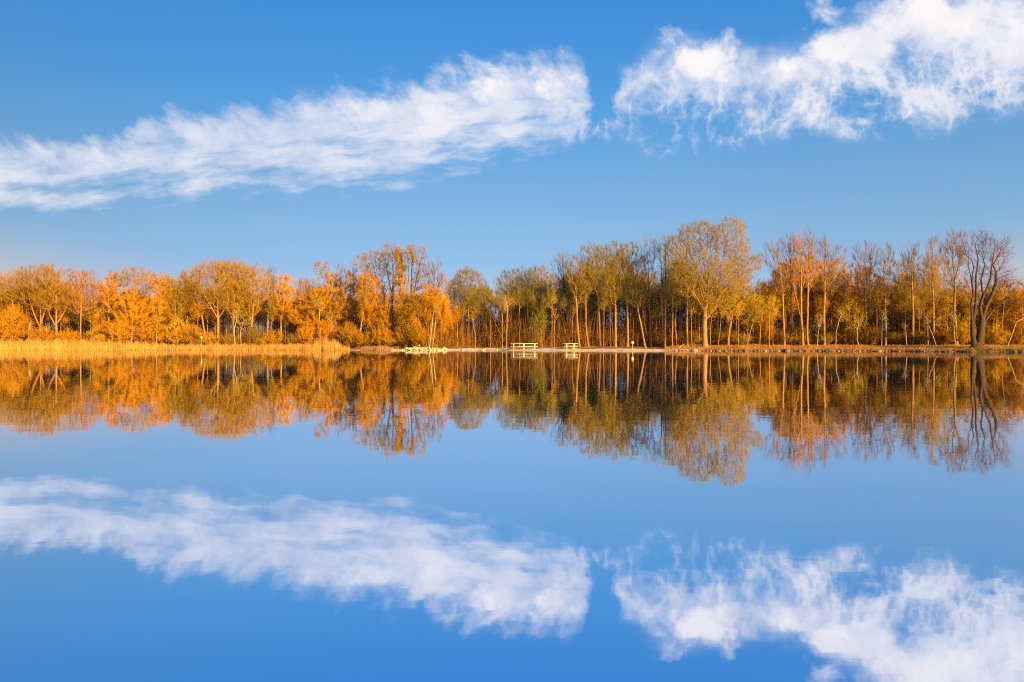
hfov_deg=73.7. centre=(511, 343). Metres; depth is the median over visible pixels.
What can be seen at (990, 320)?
tree
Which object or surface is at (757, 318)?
tree
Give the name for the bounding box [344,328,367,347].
shrub
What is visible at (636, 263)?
tree
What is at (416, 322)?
willow tree
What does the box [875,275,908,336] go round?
tree
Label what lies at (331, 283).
tree
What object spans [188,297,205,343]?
slim tree
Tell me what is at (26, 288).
tree
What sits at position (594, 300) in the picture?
slim tree
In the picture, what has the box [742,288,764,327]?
tree
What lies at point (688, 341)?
tree
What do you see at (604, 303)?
tree
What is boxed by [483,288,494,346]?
slim tree
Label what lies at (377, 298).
willow tree
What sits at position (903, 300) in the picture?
slim tree
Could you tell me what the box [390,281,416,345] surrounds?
willow tree
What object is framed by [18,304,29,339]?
slim tree
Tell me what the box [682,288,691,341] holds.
slim tree
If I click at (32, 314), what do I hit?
tree
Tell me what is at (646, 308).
tree
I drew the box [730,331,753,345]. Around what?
shrub
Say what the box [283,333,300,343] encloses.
shrub
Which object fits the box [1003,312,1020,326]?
tree
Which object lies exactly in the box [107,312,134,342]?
shrub
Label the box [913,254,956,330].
tree
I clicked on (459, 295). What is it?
tree
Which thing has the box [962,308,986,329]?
tree
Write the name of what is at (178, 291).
tree
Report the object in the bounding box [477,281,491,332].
tree
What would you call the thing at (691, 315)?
slim tree
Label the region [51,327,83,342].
shrub
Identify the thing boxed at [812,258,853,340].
tree
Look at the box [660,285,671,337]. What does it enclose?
slim tree
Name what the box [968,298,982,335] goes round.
slim tree
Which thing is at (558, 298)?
slim tree
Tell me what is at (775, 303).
slim tree
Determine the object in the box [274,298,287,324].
tree
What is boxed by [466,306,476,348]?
slim tree
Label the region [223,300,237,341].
slim tree
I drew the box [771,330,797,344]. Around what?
shrub
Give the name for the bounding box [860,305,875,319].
slim tree
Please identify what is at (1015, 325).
slim tree
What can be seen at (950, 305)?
tree
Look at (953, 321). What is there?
slim tree
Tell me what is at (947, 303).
slim tree
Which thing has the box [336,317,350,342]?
tree
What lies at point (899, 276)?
tree
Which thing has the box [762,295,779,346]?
tree
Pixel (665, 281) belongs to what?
tree
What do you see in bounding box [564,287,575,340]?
slim tree
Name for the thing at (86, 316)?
slim tree
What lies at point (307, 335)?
shrub
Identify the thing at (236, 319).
birch tree
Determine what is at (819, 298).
slim tree
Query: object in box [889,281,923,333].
tree
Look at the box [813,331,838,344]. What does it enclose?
shrub
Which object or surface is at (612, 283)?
tree
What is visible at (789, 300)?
slim tree
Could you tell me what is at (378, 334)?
shrub
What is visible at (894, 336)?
shrub
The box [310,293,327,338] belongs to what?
birch tree
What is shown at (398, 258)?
poplar tree
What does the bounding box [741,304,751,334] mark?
slim tree
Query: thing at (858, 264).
tree
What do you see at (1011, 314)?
tree
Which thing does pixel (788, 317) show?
tree
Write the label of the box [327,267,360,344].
tree
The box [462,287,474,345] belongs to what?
slim tree
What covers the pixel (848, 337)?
shrub
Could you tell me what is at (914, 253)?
tree
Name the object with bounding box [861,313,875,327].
tree
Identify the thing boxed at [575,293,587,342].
slim tree
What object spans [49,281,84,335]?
tree
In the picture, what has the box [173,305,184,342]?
slim tree
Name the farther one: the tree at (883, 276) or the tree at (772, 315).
the tree at (772, 315)
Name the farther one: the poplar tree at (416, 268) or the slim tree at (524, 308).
the slim tree at (524, 308)
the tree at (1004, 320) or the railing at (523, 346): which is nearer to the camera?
the tree at (1004, 320)
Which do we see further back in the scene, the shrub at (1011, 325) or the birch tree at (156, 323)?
the birch tree at (156, 323)
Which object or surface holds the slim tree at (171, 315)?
on the ground at (581, 347)
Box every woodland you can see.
[0,259,444,343]
[445,245,701,338]
[688,262,1019,343]
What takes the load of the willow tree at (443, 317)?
on the ground at (581, 347)
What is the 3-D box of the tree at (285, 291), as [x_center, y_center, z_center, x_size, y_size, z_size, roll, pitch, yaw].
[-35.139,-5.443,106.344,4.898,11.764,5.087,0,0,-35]
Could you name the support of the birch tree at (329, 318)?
on the ground at (581, 347)
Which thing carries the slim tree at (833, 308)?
on the ground at (581, 347)
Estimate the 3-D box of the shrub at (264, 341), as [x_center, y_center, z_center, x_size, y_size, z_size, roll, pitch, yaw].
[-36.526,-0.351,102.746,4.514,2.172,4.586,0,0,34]
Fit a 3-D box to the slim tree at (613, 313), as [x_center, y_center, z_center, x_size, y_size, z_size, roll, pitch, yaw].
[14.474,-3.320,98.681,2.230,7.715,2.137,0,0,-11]
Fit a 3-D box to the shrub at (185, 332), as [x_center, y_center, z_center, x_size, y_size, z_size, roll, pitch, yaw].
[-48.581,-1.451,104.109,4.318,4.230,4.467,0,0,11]
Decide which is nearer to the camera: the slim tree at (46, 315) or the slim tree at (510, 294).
the slim tree at (510, 294)
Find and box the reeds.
[0,336,350,349]
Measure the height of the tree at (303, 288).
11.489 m
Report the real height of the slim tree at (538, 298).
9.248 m
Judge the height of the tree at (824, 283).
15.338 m
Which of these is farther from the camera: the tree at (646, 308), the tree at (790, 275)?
the tree at (646, 308)
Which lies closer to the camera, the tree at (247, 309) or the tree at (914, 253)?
the tree at (914, 253)
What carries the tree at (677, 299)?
on the ground at (581, 347)
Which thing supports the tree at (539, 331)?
on the ground at (581, 347)
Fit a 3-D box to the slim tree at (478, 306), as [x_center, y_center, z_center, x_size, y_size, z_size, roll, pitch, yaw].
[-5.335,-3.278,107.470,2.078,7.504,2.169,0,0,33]
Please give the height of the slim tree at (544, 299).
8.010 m
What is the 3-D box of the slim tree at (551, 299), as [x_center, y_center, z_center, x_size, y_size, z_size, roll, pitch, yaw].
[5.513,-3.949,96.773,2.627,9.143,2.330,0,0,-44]
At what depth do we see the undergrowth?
101.49 m
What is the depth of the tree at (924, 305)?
87.62 m
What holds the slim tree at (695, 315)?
on the ground at (581, 347)
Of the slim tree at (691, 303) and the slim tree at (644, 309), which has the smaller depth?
the slim tree at (691, 303)
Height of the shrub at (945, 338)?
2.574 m
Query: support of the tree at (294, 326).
on the ground at (581, 347)
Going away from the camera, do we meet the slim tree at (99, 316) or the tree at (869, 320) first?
the tree at (869, 320)
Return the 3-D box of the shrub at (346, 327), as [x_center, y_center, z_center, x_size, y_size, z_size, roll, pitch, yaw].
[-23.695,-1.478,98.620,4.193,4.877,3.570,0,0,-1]
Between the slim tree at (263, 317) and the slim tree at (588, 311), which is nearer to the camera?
the slim tree at (588, 311)
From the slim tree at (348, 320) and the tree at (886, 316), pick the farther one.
the slim tree at (348, 320)
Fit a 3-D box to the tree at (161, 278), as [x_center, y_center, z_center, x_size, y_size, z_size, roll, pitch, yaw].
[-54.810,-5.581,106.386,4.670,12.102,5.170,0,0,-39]
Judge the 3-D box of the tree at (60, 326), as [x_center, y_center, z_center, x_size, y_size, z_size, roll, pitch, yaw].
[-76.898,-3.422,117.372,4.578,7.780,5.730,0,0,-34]
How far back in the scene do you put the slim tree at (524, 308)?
103.80 m
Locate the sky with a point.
(166, 136)
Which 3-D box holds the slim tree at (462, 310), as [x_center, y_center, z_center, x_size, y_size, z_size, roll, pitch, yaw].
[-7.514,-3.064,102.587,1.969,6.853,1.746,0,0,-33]
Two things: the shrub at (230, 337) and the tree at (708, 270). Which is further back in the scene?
the shrub at (230, 337)
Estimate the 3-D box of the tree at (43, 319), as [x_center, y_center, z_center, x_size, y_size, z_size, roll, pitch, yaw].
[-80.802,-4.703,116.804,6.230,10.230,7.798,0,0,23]
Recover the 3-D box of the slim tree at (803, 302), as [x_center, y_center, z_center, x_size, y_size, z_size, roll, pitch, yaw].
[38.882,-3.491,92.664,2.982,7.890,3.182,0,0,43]
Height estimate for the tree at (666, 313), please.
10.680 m
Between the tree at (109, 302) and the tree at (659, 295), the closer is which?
the tree at (659, 295)
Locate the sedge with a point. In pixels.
(377, 348)
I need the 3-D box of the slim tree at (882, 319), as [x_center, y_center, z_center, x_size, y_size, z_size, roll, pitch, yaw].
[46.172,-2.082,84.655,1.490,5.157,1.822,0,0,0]
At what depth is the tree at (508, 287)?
110.64 m
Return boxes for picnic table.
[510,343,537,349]
[563,343,577,349]
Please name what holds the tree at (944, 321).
on the ground at (581, 347)
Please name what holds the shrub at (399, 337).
on the ground at (581, 347)
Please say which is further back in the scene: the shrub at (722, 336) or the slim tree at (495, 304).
the slim tree at (495, 304)
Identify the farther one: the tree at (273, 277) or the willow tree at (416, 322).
the tree at (273, 277)
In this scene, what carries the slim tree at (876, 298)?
on the ground at (581, 347)
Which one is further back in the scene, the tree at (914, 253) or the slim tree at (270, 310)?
the slim tree at (270, 310)
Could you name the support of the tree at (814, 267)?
on the ground at (581, 347)
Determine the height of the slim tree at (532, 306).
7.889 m
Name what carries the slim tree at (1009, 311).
on the ground at (581, 347)
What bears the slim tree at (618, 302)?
on the ground at (581, 347)
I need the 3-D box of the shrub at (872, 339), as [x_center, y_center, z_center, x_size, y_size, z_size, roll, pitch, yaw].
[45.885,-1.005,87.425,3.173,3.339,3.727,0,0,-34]
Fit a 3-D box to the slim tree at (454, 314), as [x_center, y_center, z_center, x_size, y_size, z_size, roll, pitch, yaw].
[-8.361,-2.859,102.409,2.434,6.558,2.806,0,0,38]
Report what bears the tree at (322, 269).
on the ground at (581, 347)
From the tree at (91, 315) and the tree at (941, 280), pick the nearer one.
the tree at (941, 280)
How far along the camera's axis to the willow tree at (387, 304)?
98.08 m
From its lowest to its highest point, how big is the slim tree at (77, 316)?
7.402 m
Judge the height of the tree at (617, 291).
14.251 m
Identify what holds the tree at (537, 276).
on the ground at (581, 347)
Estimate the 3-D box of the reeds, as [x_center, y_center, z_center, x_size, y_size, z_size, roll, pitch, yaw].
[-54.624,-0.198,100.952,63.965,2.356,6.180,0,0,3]
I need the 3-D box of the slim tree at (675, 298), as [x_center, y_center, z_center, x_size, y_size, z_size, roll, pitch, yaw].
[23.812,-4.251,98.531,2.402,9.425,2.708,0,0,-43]
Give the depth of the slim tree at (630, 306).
97.27 m
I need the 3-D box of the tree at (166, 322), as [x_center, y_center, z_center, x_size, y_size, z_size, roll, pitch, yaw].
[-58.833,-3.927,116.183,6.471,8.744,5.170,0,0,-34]
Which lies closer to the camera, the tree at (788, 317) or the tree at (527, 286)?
the tree at (788, 317)
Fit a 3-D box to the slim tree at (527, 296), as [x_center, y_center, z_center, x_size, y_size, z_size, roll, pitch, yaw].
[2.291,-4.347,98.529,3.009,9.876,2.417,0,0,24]
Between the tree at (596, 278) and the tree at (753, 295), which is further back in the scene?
the tree at (596, 278)
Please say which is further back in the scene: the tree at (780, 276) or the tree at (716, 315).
the tree at (716, 315)
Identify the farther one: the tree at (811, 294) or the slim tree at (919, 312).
the tree at (811, 294)
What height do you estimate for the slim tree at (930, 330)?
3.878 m
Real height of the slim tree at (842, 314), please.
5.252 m
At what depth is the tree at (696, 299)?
101.49 m
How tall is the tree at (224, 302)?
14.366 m
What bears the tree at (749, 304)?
on the ground at (581, 347)
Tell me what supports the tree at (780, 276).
on the ground at (581, 347)
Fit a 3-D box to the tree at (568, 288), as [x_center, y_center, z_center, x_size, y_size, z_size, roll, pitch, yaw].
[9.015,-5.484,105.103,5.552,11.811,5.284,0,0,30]
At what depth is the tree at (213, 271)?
105.07 m
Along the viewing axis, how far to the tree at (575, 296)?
96.89 m
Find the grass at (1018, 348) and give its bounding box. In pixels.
[35,343,1023,351]
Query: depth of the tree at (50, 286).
105.30 m
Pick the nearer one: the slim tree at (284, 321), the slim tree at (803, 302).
the slim tree at (803, 302)
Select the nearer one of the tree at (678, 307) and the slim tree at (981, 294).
the slim tree at (981, 294)
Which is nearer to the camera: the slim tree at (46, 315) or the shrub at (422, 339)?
the shrub at (422, 339)
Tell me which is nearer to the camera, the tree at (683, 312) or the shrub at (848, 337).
the shrub at (848, 337)
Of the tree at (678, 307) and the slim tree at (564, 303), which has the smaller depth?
the slim tree at (564, 303)
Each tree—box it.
[0,267,39,337]
[0,290,11,338]
[7,297,38,341]
[8,263,70,340]
[14,289,51,335]
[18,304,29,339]
[19,278,69,342]
[28,263,77,338]
[28,300,54,330]
[35,302,54,342]
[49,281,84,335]
[50,309,75,332]
[54,289,75,330]
[54,305,71,324]
[57,265,101,338]
[67,302,94,337]
[68,318,85,335]
[71,305,84,338]
[81,302,107,331]
[82,295,98,339]
[83,272,101,340]
[92,308,105,323]
[94,269,128,340]
[95,286,167,343]
[95,289,122,340]
[102,304,115,321]
[111,293,143,324]
[114,265,159,322]
[127,288,153,338]
[145,270,176,343]
[150,314,163,341]
[154,273,198,343]
[155,303,174,343]
[164,283,196,311]
[166,300,176,343]
[173,294,199,335]
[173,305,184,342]
[175,264,206,343]
[187,258,245,343]
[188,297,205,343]
[191,311,216,331]
[199,287,230,342]
[202,303,216,343]
[212,293,239,342]
[213,255,257,342]
[218,280,251,343]
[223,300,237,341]
[223,312,256,334]
[230,304,242,341]
[233,262,276,344]
[233,311,251,338]
[237,293,261,339]
[244,305,255,342]
[250,298,281,331]
[258,310,269,335]
[262,292,286,337]
[266,298,278,329]
[267,263,279,335]
[270,272,302,339]
[272,318,285,333]
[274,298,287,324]
[280,308,290,344]
[285,302,311,341]
[286,285,338,341]
[287,276,315,328]
[307,261,332,329]
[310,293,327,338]
[318,270,349,341]
[325,304,340,341]
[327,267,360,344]
[333,263,346,343]
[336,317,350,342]
[340,297,359,344]
[342,311,354,332]
[348,250,392,346]
[351,268,389,346]
[354,297,371,331]
[356,275,375,345]
[373,284,396,346]
[377,240,411,348]
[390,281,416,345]
[392,246,409,348]
[399,287,437,346]
[401,242,428,346]
[413,278,455,346]
[420,256,450,346]
[428,294,439,346]
[431,295,442,347]
[444,264,493,339]
[446,277,466,326]
[451,305,461,345]
[457,302,466,317]
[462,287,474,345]
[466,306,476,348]
[473,302,483,344]
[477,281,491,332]
[477,284,493,346]
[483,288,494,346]
[489,294,499,330]
[492,268,529,330]
[497,293,509,347]
[499,292,512,347]
[504,291,516,343]
[506,290,517,335]
[511,264,539,332]
[512,285,525,345]
[521,283,536,345]
[522,262,562,336]
[522,294,531,335]
[522,298,544,328]
[526,296,536,317]
[529,306,549,346]
[532,288,546,310]
[537,296,547,345]
[544,286,557,347]
[546,299,564,326]
[548,306,561,347]
[549,248,574,338]
[553,289,563,346]
[556,272,582,332]
[558,293,569,341]
[561,251,589,346]
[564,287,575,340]
[565,268,603,329]
[567,296,579,345]
[572,261,593,346]
[574,240,618,346]
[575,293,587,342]
[582,297,591,345]
[583,281,613,328]
[587,288,595,329]
[591,277,617,333]
[592,289,602,343]
[598,289,608,346]
[599,236,634,346]
[599,265,625,335]
[604,294,613,345]
[607,297,617,337]
[609,274,649,331]
[612,292,622,344]
[614,239,653,346]
[619,272,646,324]
[623,265,656,339]
[623,278,646,347]
[625,302,634,345]
[632,299,640,344]
[633,280,651,346]
[636,286,664,335]
[637,294,647,338]
[639,235,660,347]
[647,283,671,325]
[650,231,670,346]
[651,289,679,332]
[653,291,664,346]
[657,234,673,346]
[660,214,764,347]
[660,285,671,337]
[662,261,680,345]
[665,279,684,345]
[668,271,685,333]
[668,284,681,340]
[669,305,693,327]
[678,246,699,346]
[679,291,686,344]
[680,283,706,325]
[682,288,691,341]
[685,282,720,324]
[685,296,695,335]
[685,296,699,343]
[688,297,698,341]
[692,300,703,335]
[698,294,718,343]
[700,284,730,329]
[704,299,717,343]
[709,296,722,342]
[712,305,728,347]
[713,283,764,345]
[722,304,739,344]
[728,296,742,344]
[733,301,745,344]
[736,277,770,344]
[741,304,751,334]
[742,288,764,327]
[746,274,792,345]
[746,301,765,346]
[751,302,769,347]
[753,308,765,343]
[755,294,770,343]
[757,289,781,326]
[761,233,794,345]
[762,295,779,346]
[764,258,803,332]
[768,292,779,335]
[776,308,798,330]
[777,288,793,334]
[780,231,799,344]
[781,289,799,318]
[786,229,814,346]
[789,290,809,319]
[790,279,819,327]
[792,255,830,341]
[797,229,826,345]
[802,300,816,337]
[810,287,830,338]
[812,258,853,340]
[813,291,829,319]
[814,311,824,345]
[816,235,848,344]
[820,296,836,333]
[827,263,868,344]
[828,302,842,344]
[831,298,853,344]
[835,309,846,345]
[840,297,868,344]
[842,295,850,340]
[845,288,866,344]
[849,239,879,344]
[849,304,867,344]
[849,314,865,345]
[854,264,888,323]
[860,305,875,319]
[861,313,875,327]
[867,293,883,326]
[868,284,886,344]
[868,287,896,327]
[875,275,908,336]
[876,238,897,345]
[878,308,886,345]
[879,292,897,344]
[881,258,923,343]
[886,300,897,343]
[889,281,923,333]
[889,298,926,343]
[895,292,909,327]
[896,287,914,344]
[898,237,924,344]
[906,296,919,343]
[909,299,942,343]
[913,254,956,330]
[914,301,923,343]
[920,235,944,345]
[922,305,933,338]
[923,299,942,316]
[924,320,935,344]
[928,294,943,342]
[928,307,976,331]
[936,286,965,327]
[937,225,971,344]
[938,301,951,342]
[939,294,952,343]
[948,309,956,346]
[950,289,968,342]
[953,225,1023,347]
[956,276,980,330]
[960,296,977,343]
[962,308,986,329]
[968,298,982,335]
[969,277,1021,343]
[974,287,988,309]
[983,291,1001,343]
[988,306,1012,344]
[998,287,1012,344]
[998,304,1017,319]
[1000,281,1023,337]
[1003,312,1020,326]
[1008,304,1023,344]
[1009,292,1023,321]
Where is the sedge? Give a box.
[361,345,392,349]
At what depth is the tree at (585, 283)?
96.93 m
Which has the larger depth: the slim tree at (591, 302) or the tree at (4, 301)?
the tree at (4, 301)
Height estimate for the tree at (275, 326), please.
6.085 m
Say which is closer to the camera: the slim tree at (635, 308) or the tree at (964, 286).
the tree at (964, 286)
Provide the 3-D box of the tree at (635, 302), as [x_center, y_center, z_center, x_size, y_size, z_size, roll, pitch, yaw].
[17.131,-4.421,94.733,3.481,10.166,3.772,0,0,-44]
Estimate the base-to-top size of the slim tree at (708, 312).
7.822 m
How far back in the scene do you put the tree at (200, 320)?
117.27 m
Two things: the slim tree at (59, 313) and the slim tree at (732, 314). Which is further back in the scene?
the slim tree at (59, 313)
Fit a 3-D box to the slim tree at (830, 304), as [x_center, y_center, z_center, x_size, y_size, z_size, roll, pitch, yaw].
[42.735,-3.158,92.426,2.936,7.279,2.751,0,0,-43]
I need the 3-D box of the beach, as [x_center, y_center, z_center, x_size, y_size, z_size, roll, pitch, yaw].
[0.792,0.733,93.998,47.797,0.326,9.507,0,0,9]
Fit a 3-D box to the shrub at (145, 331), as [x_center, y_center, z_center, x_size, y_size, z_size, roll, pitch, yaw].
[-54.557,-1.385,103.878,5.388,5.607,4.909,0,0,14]
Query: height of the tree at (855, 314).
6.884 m
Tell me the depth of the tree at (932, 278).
84.92 m
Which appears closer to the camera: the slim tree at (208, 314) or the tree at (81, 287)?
the tree at (81, 287)
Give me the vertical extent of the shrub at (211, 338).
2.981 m
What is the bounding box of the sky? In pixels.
[0,0,1023,336]
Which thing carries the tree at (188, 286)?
on the ground at (581, 347)
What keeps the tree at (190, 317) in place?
on the ground at (581, 347)
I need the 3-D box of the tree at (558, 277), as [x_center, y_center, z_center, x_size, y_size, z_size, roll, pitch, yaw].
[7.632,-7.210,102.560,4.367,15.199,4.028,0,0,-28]
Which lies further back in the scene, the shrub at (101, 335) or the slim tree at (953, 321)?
the shrub at (101, 335)
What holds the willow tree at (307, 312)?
on the ground at (581, 347)
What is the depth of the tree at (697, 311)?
101.89 m
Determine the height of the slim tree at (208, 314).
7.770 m
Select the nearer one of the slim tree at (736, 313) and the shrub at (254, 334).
the slim tree at (736, 313)
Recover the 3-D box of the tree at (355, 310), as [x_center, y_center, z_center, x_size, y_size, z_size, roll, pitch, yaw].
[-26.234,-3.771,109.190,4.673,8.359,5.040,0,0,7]
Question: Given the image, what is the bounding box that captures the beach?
[378,348,697,350]
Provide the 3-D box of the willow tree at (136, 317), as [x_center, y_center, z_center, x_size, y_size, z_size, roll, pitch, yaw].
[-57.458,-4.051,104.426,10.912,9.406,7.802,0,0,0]
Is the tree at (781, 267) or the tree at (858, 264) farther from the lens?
the tree at (781, 267)
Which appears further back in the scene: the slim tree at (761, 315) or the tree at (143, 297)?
the tree at (143, 297)
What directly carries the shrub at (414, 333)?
on the ground at (581, 347)
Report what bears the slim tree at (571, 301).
on the ground at (581, 347)
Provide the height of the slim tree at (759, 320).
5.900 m
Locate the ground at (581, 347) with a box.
[11,342,1023,351]
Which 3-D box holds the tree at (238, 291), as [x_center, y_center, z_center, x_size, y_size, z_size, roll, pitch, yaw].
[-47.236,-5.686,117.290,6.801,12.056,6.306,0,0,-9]
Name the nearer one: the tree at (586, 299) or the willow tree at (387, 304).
the willow tree at (387, 304)
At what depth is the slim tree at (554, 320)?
95.45 m
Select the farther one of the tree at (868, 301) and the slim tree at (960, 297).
the tree at (868, 301)
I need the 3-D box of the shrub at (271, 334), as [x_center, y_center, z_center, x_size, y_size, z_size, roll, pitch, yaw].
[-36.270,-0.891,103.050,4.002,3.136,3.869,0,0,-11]
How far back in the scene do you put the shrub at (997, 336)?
80.13 m
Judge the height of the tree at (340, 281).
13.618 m
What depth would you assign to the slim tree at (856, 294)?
89.22 m
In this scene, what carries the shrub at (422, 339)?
on the ground at (581, 347)
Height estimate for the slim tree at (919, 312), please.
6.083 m
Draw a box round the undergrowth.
[0,273,1023,346]
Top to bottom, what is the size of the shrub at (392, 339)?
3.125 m
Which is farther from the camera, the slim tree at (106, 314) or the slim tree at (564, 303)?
the slim tree at (106, 314)
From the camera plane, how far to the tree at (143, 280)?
107.58 m
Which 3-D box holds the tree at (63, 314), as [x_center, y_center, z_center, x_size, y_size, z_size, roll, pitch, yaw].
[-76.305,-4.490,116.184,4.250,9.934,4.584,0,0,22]
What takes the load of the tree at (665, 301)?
on the ground at (581, 347)
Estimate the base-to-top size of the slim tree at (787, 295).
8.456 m
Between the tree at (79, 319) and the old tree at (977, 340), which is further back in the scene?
the tree at (79, 319)
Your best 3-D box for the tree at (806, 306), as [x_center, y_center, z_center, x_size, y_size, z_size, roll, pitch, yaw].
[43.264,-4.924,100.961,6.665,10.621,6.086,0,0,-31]
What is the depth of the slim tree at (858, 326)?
85.49 m
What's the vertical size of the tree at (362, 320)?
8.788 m
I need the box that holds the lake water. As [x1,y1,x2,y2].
[0,350,1023,681]
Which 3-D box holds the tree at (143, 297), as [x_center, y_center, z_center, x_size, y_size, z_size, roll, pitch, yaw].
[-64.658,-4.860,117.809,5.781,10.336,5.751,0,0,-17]
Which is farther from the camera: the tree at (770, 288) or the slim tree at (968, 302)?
the tree at (770, 288)
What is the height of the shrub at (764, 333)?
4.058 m
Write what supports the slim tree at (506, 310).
on the ground at (581, 347)
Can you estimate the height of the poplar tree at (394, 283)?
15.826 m
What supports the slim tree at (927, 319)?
on the ground at (581, 347)
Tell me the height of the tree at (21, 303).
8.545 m
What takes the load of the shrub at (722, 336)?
on the ground at (581, 347)
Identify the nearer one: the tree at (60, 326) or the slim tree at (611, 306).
the slim tree at (611, 306)
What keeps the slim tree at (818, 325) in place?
on the ground at (581, 347)
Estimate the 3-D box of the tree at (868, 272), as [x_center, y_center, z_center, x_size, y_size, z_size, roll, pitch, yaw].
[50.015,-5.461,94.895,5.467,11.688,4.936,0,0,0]
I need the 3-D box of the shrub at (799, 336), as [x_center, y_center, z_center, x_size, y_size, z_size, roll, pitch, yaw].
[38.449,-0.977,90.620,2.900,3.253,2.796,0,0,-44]
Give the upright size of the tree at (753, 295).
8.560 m
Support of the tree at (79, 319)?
on the ground at (581, 347)
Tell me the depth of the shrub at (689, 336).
91.24 m
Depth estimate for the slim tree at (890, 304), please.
93.05 m
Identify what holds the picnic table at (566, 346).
on the beach
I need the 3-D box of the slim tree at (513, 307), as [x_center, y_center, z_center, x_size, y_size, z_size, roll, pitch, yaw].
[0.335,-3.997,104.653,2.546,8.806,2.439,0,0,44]
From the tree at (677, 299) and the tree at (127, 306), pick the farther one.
the tree at (127, 306)
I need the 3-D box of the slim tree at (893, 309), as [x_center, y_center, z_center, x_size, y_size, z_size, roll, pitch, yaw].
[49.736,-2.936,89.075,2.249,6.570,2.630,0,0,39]
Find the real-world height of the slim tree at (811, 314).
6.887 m
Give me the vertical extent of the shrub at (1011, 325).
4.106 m
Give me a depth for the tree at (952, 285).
80.87 m
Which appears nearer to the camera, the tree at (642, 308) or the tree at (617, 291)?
the tree at (642, 308)
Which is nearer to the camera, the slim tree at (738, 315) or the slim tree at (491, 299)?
the slim tree at (738, 315)
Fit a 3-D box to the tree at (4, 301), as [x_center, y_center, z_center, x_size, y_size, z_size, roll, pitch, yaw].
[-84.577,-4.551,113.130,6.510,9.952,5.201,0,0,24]
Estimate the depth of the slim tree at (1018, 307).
80.66 m
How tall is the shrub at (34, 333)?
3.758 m
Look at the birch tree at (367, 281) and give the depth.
98.91 m
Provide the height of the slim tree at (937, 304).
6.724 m
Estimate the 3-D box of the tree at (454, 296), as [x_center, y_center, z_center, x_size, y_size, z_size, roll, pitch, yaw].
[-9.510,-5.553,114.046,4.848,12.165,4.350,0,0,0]
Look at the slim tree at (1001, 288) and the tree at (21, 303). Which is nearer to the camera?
the slim tree at (1001, 288)
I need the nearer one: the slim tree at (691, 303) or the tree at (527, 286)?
the slim tree at (691, 303)
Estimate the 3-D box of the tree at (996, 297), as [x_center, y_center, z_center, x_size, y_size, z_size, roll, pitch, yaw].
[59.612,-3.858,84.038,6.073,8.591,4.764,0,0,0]
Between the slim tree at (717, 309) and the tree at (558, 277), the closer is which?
the slim tree at (717, 309)
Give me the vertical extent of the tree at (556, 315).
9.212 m
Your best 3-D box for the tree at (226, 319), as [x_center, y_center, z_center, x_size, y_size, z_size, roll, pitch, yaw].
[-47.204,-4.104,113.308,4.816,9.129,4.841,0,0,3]
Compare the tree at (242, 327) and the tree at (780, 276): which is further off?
the tree at (242, 327)
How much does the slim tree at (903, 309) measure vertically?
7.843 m
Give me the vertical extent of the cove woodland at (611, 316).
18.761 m
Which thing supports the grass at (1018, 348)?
on the ground at (581, 347)
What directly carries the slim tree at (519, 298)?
on the ground at (581, 347)
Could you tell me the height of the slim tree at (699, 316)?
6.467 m
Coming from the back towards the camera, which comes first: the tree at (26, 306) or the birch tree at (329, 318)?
the tree at (26, 306)
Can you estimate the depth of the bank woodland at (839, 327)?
100.65 m
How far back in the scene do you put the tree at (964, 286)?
89.94 m
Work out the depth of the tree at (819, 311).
99.60 m
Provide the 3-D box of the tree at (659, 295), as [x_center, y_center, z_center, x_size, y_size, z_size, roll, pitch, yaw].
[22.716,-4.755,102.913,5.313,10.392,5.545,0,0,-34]
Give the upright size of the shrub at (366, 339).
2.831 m
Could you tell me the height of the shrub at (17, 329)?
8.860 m
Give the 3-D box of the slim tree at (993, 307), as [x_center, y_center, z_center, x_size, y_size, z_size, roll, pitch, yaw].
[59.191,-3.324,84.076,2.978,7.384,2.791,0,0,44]
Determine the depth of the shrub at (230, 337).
102.93 m
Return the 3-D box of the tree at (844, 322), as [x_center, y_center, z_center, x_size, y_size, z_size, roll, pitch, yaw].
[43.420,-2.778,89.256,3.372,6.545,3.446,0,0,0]
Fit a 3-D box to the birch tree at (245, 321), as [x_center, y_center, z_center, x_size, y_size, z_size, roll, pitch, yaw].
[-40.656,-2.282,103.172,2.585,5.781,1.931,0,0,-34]
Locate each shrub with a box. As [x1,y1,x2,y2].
[0,299,33,342]
[27,325,55,343]
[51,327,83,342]
[84,322,109,342]
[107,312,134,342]
[131,318,170,345]
[159,313,194,344]
[178,322,202,344]
[197,331,219,344]
[216,332,237,346]
[244,323,262,344]
[255,335,282,344]
[259,328,283,346]
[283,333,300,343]
[295,318,319,346]
[316,318,335,341]
[335,321,359,346]
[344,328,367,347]
[355,331,377,346]
[372,321,392,345]
[378,329,395,346]
[393,323,411,348]
[405,318,429,345]
[418,329,433,346]
[679,331,701,344]
[707,329,734,344]
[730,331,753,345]
[752,319,779,344]
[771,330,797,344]
[793,326,810,344]
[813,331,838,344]
[833,329,854,344]
[854,324,882,345]
[879,331,905,344]
[901,330,928,343]
[928,327,954,344]
[947,319,976,344]
[976,322,1011,345]
[999,317,1023,345]
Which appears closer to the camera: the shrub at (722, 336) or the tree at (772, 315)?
the shrub at (722, 336)
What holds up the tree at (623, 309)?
on the ground at (581, 347)
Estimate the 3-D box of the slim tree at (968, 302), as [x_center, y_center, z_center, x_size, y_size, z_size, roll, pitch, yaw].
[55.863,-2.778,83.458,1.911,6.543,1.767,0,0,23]

